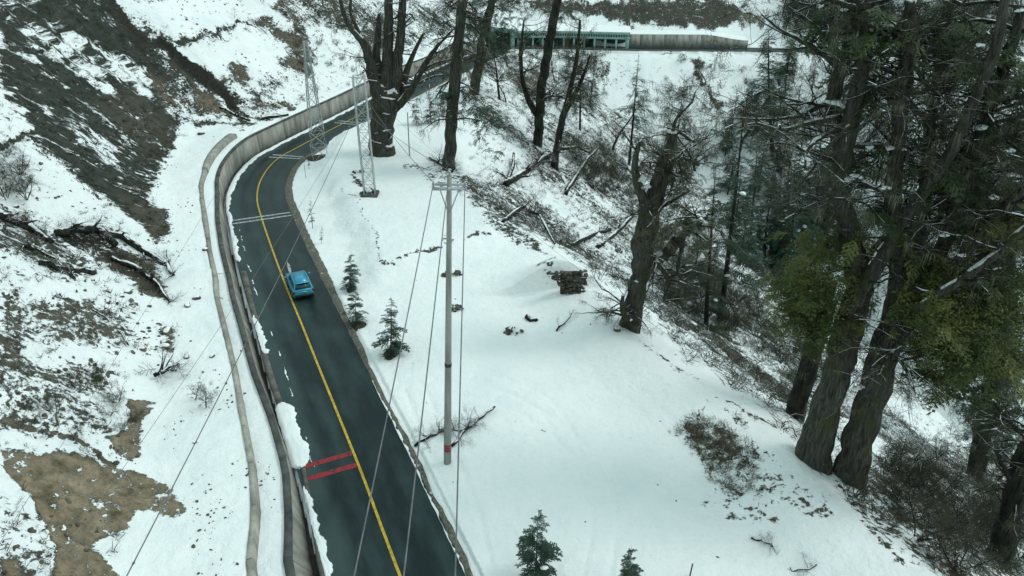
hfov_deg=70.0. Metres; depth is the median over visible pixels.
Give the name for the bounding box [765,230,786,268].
spruce
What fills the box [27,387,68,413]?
bare shrub
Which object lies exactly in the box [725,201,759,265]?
spruce
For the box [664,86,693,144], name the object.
sparse spruce
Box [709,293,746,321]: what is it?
bare shrub
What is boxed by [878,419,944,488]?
bare shrub
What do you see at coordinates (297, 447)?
snow bank
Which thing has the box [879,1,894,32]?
spruce
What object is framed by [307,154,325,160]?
soil heap
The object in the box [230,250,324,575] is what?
roadside gutter
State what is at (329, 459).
red bar
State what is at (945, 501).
bare shrub
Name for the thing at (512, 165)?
fallen branch
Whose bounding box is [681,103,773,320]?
sparse spruce
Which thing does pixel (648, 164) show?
bare shrub
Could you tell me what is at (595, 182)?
bare shrub
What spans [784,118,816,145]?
bare tree
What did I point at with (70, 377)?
bare shrub
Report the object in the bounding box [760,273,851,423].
old tree
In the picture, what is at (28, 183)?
bare shrub
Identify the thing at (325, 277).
gravel shoulder
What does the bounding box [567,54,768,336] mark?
old tree
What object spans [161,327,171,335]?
rock
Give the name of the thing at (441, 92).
young spruce
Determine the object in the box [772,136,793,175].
spruce
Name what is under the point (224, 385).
power line
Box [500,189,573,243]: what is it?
fallen branch
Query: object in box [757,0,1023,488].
old tree
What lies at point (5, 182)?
bare shrub
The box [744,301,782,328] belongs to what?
bare shrub
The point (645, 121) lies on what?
sparse spruce
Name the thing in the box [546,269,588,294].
dry stone wall
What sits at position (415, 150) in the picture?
power line
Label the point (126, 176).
brushwood
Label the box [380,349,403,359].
earth mound
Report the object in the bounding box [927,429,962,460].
bare shrub
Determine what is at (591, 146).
bare shrub
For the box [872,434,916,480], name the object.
bare shrub
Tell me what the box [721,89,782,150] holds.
bare tree
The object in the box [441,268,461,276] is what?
stone pile
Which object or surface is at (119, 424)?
bare shrub
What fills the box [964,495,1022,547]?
bare shrub
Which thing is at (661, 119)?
bare tree
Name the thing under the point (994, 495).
bare shrub
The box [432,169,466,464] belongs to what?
utility pole
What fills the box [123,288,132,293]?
rock
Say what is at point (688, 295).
bare shrub
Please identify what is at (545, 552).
young spruce
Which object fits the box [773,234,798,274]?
spruce
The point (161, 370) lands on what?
fallen branch
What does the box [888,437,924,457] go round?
bare shrub
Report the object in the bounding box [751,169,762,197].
sparse spruce
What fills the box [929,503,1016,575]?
bare shrub
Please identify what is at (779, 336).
bare shrub
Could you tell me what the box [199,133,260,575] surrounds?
terrace wall
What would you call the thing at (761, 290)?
bare shrub
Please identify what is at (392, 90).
old tree
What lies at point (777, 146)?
spruce
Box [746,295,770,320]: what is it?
bare shrub
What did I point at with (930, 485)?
bare shrub
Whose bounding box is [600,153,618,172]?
bare shrub
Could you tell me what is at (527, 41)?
bare tree
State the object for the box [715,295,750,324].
bare shrub
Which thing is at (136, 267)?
fallen branch
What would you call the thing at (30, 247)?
fallen branch
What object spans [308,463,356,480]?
red bar
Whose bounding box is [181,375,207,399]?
bare tree
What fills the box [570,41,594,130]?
sparse spruce
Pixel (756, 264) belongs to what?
bare shrub
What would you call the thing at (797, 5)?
spruce
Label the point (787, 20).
sparse spruce
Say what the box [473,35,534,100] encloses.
bare tree
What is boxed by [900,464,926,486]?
bare shrub
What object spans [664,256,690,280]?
bare shrub
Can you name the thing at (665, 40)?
retaining wall
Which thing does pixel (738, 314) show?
bare shrub
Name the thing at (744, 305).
bare shrub
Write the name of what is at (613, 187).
bare shrub
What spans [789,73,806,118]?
sparse spruce
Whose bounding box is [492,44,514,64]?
bare tree
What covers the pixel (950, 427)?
bare shrub
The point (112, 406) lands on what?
bare shrub
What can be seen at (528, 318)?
short log
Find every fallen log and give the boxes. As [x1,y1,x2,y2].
[27,253,98,274]
[50,209,118,246]
[218,103,250,120]
[566,222,611,245]
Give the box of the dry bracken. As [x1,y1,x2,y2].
[674,410,765,497]
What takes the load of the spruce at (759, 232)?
on the ground
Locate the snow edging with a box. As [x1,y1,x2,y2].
[372,380,465,574]
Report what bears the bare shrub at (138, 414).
on the ground
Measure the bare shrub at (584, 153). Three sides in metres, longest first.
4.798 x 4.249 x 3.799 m
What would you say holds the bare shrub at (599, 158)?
on the ground
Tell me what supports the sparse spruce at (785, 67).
on the ground
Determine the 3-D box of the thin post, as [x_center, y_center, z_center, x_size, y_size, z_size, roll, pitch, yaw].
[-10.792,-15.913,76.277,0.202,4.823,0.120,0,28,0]
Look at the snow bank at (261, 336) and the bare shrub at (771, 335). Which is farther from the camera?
the bare shrub at (771, 335)
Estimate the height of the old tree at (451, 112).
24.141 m
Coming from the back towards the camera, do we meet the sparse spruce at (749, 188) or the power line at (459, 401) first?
the sparse spruce at (749, 188)
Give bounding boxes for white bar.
[232,212,289,220]
[232,215,290,223]
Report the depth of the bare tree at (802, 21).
194.39 m
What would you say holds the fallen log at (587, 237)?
on the ground
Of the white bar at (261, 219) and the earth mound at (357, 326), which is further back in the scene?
the white bar at (261, 219)
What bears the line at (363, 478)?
on the road
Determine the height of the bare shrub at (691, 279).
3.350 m
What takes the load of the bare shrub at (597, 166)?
on the ground
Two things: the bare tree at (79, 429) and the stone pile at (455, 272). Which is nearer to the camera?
the bare tree at (79, 429)
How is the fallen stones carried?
on the ground
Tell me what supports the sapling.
on the ground
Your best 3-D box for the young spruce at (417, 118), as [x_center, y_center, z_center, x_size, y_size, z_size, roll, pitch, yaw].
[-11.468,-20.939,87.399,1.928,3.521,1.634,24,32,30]
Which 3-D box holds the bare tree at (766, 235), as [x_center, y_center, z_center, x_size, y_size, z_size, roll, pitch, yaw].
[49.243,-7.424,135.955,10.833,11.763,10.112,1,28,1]
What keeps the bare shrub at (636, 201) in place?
on the ground
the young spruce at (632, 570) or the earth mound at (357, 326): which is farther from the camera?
the earth mound at (357, 326)
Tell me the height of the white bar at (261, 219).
0.001 m
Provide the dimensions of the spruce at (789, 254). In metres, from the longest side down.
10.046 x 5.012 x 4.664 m
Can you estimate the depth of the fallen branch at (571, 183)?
96.81 m
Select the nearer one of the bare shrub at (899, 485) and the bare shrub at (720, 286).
the bare shrub at (899, 485)
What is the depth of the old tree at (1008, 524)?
35.24 m
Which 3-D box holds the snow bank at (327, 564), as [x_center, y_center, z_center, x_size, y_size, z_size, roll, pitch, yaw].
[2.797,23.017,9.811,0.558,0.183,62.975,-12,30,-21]
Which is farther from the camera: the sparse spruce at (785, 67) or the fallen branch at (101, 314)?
the sparse spruce at (785, 67)
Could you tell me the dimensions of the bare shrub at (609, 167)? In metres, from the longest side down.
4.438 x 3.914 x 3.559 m
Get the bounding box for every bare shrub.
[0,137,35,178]
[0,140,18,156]
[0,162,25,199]
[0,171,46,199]
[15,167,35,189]
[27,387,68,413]
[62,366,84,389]
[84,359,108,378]
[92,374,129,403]
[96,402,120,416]
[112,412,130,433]
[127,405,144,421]
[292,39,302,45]
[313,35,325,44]
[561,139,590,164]
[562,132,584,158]
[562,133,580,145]
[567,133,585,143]
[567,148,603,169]
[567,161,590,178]
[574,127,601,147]
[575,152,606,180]
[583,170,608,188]
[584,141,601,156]
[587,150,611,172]
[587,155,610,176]
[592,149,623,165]
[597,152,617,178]
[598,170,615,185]
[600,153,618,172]
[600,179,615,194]
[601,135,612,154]
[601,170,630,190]
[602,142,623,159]
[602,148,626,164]
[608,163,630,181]
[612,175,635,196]
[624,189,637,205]
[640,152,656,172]
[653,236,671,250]
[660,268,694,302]
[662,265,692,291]
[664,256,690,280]
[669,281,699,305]
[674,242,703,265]
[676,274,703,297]
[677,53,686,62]
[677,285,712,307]
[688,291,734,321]
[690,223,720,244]
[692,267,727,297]
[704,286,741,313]
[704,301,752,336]
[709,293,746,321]
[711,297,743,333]
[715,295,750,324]
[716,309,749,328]
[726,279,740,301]
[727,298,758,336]
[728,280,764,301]
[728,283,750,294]
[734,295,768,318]
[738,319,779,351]
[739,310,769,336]
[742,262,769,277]
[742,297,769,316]
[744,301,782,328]
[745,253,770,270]
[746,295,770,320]
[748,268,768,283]
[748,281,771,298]
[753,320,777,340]
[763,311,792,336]
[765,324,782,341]
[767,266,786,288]
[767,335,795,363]
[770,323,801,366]
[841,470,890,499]
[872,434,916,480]
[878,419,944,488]
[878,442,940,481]
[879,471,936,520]
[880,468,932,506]
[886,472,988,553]
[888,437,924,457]
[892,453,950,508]
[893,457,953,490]
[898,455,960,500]
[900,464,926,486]
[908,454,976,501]
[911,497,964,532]
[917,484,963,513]
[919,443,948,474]
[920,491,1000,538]
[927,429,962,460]
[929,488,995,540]
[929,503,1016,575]
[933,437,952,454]
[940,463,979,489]
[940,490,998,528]
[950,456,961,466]
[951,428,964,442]
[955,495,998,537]
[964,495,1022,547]
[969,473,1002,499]
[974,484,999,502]
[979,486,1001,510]
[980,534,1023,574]
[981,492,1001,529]
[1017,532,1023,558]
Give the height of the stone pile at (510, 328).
0.507 m
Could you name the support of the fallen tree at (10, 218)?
on the ground
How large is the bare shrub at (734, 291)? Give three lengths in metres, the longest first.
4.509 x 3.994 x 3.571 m
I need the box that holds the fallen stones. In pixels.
[163,119,777,575]
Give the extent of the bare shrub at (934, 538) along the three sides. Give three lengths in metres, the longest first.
3.981 x 3.525 x 3.152 m
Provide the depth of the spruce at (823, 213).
151.79 m
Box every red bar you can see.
[305,451,351,467]
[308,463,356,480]
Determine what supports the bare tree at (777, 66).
on the ground
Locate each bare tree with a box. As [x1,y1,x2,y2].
[61,421,84,440]
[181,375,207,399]
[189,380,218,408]
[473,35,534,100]
[483,66,511,102]
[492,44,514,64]
[503,61,537,96]
[507,20,541,55]
[518,47,542,76]
[535,48,571,81]
[554,39,566,54]
[593,89,609,104]
[597,88,655,148]
[656,107,717,171]
[688,56,715,83]
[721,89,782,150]
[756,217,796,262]
[762,79,790,107]
[765,60,798,106]
[780,0,811,36]
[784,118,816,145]
[799,104,822,147]
[916,3,941,38]
[918,1,942,18]
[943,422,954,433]
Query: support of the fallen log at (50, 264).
on the ground
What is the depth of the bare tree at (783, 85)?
174.29 m
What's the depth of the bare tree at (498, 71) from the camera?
109.32 m
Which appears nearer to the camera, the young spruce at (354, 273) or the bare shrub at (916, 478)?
the bare shrub at (916, 478)
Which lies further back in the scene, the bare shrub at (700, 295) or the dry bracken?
the bare shrub at (700, 295)
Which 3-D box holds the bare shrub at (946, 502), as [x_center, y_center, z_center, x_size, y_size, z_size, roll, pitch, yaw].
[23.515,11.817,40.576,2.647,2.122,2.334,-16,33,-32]
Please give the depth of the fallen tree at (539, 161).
89.04 m
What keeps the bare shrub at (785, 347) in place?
on the ground
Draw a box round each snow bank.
[225,51,487,261]
[252,315,268,353]
[275,402,309,469]
[303,486,332,575]
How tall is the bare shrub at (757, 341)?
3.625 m
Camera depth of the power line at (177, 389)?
27.21 m
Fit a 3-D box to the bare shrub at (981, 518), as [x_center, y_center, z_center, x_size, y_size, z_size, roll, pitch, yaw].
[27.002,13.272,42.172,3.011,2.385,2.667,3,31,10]
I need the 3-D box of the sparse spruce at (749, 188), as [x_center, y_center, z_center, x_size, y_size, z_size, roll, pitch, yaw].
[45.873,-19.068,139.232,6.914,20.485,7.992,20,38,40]
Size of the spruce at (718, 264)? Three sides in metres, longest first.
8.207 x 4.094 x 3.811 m
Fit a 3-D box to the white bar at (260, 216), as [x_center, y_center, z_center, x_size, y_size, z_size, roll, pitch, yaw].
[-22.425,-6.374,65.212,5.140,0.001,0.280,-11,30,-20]
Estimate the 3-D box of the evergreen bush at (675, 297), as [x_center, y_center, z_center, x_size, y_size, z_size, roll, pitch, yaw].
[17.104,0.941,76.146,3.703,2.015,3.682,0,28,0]
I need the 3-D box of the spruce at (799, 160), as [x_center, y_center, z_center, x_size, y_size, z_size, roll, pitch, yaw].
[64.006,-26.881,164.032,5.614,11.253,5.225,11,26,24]
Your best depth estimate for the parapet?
187.88 m
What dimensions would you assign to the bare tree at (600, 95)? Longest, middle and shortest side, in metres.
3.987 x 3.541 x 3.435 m
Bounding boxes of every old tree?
[318,0,469,157]
[415,0,517,171]
[443,0,529,94]
[495,0,607,147]
[545,3,613,170]
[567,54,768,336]
[664,0,1023,474]
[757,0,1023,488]
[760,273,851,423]
[895,12,1023,480]
[942,374,1023,569]
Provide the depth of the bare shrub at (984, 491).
57.81 m
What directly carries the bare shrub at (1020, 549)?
on the ground
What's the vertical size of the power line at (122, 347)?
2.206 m
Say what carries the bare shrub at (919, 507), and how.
on the ground
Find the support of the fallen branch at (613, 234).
on the ground
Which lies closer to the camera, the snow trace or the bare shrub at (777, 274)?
the snow trace
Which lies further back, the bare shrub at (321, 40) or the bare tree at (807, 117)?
the bare tree at (807, 117)
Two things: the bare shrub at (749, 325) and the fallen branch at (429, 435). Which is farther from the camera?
the bare shrub at (749, 325)
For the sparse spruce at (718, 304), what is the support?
on the ground
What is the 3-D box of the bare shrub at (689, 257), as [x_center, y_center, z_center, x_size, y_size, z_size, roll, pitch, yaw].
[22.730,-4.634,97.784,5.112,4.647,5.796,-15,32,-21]
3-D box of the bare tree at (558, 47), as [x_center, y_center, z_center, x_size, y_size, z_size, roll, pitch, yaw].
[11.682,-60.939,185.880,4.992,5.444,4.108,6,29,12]
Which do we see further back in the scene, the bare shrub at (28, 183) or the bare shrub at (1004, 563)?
the bare shrub at (28, 183)
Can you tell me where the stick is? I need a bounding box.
[556,310,575,330]
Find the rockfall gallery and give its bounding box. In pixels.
[478,24,630,48]
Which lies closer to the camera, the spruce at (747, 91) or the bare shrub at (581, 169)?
the bare shrub at (581, 169)
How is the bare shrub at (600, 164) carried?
on the ground
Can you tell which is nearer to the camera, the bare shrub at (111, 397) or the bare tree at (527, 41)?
the bare shrub at (111, 397)
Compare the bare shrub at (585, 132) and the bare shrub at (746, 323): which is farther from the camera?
the bare shrub at (585, 132)
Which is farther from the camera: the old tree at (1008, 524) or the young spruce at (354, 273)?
the young spruce at (354, 273)
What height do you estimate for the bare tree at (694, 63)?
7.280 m
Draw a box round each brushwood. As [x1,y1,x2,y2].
[2,0,444,565]
[476,123,1023,575]
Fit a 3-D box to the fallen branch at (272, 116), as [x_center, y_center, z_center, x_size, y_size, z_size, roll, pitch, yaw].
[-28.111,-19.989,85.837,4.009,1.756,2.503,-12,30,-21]
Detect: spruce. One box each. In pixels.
[340,254,360,291]
[342,289,367,326]
[371,298,410,356]
[409,100,423,124]
[422,90,438,122]
[436,81,447,101]
[515,510,563,575]
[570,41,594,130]
[586,67,601,108]
[613,55,655,164]
[618,548,643,575]
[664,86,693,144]
[669,167,742,325]
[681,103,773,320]
[696,244,723,298]
[715,146,741,194]
[716,110,738,155]
[718,166,754,227]
[725,92,740,130]
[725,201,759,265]
[735,28,801,146]
[736,79,753,124]
[738,136,768,232]
[745,173,787,257]
[747,140,774,190]
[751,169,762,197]
[758,160,818,273]
[764,187,785,222]
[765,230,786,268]
[769,135,783,160]
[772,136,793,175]
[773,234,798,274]
[775,26,800,80]
[775,243,797,293]
[781,1,792,37]
[781,41,797,91]
[783,132,836,241]
[784,145,808,183]
[786,167,804,209]
[787,0,804,14]
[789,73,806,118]
[809,60,818,86]
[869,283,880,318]
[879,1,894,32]
[963,0,988,30]
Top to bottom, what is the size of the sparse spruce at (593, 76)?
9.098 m
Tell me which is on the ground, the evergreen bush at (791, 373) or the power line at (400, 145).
the evergreen bush at (791, 373)
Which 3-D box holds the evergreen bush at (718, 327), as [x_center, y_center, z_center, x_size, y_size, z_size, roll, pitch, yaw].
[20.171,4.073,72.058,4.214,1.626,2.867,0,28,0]
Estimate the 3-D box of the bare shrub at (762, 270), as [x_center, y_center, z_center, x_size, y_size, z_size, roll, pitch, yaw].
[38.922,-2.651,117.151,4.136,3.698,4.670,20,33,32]
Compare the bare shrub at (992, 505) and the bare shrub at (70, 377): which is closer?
the bare shrub at (70, 377)
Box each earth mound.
[343,320,368,330]
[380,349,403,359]
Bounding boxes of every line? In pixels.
[0,76,281,542]
[48,116,354,575]
[126,113,355,575]
[256,54,486,575]
[353,183,433,575]
[367,100,431,180]
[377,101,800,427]
[379,123,447,169]
[403,171,449,575]
[454,183,465,575]
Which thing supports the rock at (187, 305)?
on the ground
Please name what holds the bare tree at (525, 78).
on the ground
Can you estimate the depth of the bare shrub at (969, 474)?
48.24 m
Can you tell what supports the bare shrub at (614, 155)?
on the ground
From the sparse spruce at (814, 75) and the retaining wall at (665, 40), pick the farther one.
the retaining wall at (665, 40)
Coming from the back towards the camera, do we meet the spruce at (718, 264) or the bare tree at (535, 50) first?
the bare tree at (535, 50)
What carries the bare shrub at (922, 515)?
on the ground
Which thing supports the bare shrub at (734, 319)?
on the ground
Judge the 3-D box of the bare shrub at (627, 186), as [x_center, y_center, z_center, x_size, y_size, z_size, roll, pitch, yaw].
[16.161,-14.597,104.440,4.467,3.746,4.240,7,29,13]
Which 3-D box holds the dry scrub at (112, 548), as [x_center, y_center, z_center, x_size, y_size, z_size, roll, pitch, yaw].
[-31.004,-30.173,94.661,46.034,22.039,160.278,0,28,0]
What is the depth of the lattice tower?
76.29 m
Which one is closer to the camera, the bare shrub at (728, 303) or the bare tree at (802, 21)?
the bare shrub at (728, 303)
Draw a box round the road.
[225,45,884,575]
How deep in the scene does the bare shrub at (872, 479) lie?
34.59 m
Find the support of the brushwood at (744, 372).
on the ground
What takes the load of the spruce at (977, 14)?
on the ground
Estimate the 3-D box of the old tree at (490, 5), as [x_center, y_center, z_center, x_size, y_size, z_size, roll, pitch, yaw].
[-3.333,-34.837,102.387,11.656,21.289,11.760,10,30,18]
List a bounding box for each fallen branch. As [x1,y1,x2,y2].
[0,229,78,279]
[91,308,130,345]
[93,220,182,285]
[110,256,187,305]
[153,341,192,387]
[256,111,288,120]
[409,414,455,452]
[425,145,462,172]
[432,414,461,438]
[451,401,495,447]
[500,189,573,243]
[504,152,515,177]
[564,145,609,195]
[596,203,637,248]
[748,530,778,554]
[790,551,818,575]
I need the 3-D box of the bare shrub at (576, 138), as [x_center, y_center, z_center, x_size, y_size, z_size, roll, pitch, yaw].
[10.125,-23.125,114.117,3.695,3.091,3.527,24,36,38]
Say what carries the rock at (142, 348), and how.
on the ground
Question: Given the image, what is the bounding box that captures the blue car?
[284,270,314,298]
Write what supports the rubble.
on the ground
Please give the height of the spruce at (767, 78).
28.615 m
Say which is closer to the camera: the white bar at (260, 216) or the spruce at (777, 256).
the white bar at (260, 216)
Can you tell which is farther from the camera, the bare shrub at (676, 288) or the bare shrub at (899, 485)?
the bare shrub at (676, 288)
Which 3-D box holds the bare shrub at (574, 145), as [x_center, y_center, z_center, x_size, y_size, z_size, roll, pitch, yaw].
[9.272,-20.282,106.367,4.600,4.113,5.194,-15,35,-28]
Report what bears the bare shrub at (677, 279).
on the ground
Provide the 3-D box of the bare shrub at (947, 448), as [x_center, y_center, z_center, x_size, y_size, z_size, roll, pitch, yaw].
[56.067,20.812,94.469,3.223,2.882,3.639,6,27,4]
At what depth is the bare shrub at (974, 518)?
35.35 m
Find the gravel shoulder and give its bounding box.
[285,50,512,575]
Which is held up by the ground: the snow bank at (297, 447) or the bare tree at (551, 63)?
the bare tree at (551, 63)
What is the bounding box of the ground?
[0,0,1023,575]
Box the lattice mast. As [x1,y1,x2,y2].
[349,56,378,197]
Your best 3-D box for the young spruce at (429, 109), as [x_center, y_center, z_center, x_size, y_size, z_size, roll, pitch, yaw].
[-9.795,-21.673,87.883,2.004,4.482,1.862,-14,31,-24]
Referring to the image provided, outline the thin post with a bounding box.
[407,112,409,155]
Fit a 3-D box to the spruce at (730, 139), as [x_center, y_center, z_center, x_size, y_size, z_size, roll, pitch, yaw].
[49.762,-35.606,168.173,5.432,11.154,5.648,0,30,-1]
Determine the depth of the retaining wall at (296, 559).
54.15 m
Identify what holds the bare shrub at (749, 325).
on the ground
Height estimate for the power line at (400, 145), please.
5.050 m
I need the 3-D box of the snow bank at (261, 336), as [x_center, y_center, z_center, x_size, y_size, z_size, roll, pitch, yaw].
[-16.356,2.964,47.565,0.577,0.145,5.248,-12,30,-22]
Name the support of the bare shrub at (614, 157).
on the ground
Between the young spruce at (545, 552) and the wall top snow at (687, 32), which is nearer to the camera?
the young spruce at (545, 552)
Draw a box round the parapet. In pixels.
[539,47,1023,67]
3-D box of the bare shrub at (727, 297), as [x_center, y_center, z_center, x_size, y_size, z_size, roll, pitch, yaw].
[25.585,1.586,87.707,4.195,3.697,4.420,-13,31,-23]
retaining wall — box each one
[214,40,477,575]
[629,34,747,47]
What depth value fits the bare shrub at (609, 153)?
112.62 m
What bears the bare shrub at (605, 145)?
on the ground
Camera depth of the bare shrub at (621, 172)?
112.03 m
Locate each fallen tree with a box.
[0,206,54,243]
[491,125,606,186]
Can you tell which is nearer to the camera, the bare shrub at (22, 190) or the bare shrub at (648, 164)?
the bare shrub at (22, 190)
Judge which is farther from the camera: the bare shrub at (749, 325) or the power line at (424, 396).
the bare shrub at (749, 325)
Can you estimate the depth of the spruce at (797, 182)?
158.44 m
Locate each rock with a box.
[76,261,84,266]
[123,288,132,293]
[139,346,146,351]
[158,343,170,349]
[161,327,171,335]
[184,302,190,307]
[192,295,200,299]
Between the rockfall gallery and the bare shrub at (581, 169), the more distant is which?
the rockfall gallery
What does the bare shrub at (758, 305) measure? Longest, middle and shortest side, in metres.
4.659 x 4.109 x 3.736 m
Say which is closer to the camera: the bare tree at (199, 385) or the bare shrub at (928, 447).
the bare tree at (199, 385)
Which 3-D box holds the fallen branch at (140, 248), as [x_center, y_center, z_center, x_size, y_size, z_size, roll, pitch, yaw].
[-26.521,-2.713,52.377,8.618,3.833,4.824,16,32,27]
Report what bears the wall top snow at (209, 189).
on the retaining wall at (296, 559)
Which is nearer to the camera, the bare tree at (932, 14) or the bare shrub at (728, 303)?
the bare shrub at (728, 303)
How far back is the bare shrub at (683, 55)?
183.69 m
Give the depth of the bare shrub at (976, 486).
66.20 m
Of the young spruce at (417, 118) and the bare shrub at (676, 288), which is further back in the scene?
the young spruce at (417, 118)
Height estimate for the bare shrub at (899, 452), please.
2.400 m
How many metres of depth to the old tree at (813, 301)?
29.21 m
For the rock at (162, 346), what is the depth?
43.24 m
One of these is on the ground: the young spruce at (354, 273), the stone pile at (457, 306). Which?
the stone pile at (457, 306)
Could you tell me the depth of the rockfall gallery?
190.31 m
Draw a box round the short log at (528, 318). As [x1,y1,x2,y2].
[525,314,537,321]
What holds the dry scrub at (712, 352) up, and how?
on the ground
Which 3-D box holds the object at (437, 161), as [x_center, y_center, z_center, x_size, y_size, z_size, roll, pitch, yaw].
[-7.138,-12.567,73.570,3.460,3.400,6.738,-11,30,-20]
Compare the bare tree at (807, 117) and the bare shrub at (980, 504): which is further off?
the bare tree at (807, 117)
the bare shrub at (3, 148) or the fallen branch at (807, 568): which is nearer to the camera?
the fallen branch at (807, 568)
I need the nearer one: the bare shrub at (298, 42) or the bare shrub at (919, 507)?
the bare shrub at (919, 507)
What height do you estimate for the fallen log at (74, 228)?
3.207 m
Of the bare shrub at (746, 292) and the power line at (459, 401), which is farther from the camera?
the bare shrub at (746, 292)
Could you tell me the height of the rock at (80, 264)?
0.400 m
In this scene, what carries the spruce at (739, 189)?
on the ground
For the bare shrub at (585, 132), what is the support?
on the ground
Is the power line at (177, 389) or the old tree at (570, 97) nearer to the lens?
the power line at (177, 389)
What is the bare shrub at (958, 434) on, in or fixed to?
on the ground
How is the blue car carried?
on the road
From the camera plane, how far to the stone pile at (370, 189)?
66.90 m
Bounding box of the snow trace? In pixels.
[239,230,314,466]
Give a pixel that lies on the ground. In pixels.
(578, 440)
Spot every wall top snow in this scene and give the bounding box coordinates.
[204,41,468,273]
[631,30,746,39]
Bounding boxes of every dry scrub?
[0,0,452,575]
[468,52,1023,575]
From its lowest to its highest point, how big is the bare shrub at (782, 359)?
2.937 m
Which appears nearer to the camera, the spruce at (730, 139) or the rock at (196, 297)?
the rock at (196, 297)
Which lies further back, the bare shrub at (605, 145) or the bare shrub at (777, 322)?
the bare shrub at (605, 145)
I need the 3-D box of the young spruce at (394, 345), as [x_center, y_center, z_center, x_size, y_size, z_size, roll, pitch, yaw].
[-7.463,2.564,44.441,2.207,4.422,2.050,-18,33,-30]
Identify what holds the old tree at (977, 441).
on the ground
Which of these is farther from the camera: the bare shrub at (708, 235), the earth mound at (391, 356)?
the bare shrub at (708, 235)
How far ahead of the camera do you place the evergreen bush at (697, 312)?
74.66 m
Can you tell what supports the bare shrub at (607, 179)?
on the ground
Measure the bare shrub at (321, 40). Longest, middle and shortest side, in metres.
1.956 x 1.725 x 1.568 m
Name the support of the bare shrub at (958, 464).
on the ground
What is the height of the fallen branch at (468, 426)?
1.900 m
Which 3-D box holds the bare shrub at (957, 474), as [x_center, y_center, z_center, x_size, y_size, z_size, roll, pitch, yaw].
[25.290,11.085,42.892,3.670,3.336,4.161,-16,34,-33]
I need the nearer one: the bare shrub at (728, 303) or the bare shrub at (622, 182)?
the bare shrub at (728, 303)
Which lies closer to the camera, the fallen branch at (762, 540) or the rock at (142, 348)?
the fallen branch at (762, 540)
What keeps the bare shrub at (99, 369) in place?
on the ground
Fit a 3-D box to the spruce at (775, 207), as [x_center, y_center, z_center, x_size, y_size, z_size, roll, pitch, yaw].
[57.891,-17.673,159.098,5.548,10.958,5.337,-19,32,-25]
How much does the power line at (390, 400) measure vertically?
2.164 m
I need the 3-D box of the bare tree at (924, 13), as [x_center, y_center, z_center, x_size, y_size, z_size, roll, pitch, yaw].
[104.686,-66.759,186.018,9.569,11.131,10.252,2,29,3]
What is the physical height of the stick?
1.633 m
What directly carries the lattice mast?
on the ground
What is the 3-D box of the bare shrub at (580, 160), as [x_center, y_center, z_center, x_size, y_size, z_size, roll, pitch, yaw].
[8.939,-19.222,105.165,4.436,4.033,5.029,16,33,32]
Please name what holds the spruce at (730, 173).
on the ground
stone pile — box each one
[359,187,379,194]
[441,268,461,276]
[452,302,463,311]
[503,325,523,334]
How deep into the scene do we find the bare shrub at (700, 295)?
78.37 m
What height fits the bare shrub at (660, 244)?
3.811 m
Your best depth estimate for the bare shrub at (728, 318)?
75.29 m
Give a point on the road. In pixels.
(339, 503)
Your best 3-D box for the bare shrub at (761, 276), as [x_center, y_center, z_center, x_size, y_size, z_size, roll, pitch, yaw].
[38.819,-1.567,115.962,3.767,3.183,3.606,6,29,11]
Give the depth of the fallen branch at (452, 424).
38.68 m
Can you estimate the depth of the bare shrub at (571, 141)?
109.59 m
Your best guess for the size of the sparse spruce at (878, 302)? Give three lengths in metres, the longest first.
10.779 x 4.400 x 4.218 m
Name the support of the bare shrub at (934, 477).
on the ground
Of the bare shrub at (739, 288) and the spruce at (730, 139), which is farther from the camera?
the spruce at (730, 139)
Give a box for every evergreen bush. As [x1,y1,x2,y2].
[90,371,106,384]
[659,287,693,304]
[681,302,710,316]
[700,320,735,335]
[778,368,797,380]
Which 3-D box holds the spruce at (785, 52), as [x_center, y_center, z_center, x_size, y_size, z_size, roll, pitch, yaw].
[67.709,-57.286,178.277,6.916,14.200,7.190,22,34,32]
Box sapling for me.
[307,202,314,227]
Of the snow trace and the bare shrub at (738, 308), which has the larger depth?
the bare shrub at (738, 308)
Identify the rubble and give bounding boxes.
[0,0,467,575]
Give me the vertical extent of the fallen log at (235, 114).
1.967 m
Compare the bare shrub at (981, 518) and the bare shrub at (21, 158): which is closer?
the bare shrub at (981, 518)
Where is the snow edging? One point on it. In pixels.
(418, 473)
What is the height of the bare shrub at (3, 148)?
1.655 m
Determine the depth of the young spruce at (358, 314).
48.10 m
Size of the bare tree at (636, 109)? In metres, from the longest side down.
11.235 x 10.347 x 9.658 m
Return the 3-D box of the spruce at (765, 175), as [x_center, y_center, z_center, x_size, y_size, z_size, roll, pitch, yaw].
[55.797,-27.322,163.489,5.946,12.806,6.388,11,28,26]
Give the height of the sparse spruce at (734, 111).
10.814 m
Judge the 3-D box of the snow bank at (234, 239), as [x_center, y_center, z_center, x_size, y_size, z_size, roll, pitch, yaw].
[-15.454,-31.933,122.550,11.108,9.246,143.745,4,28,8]
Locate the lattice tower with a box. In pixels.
[296,40,327,160]

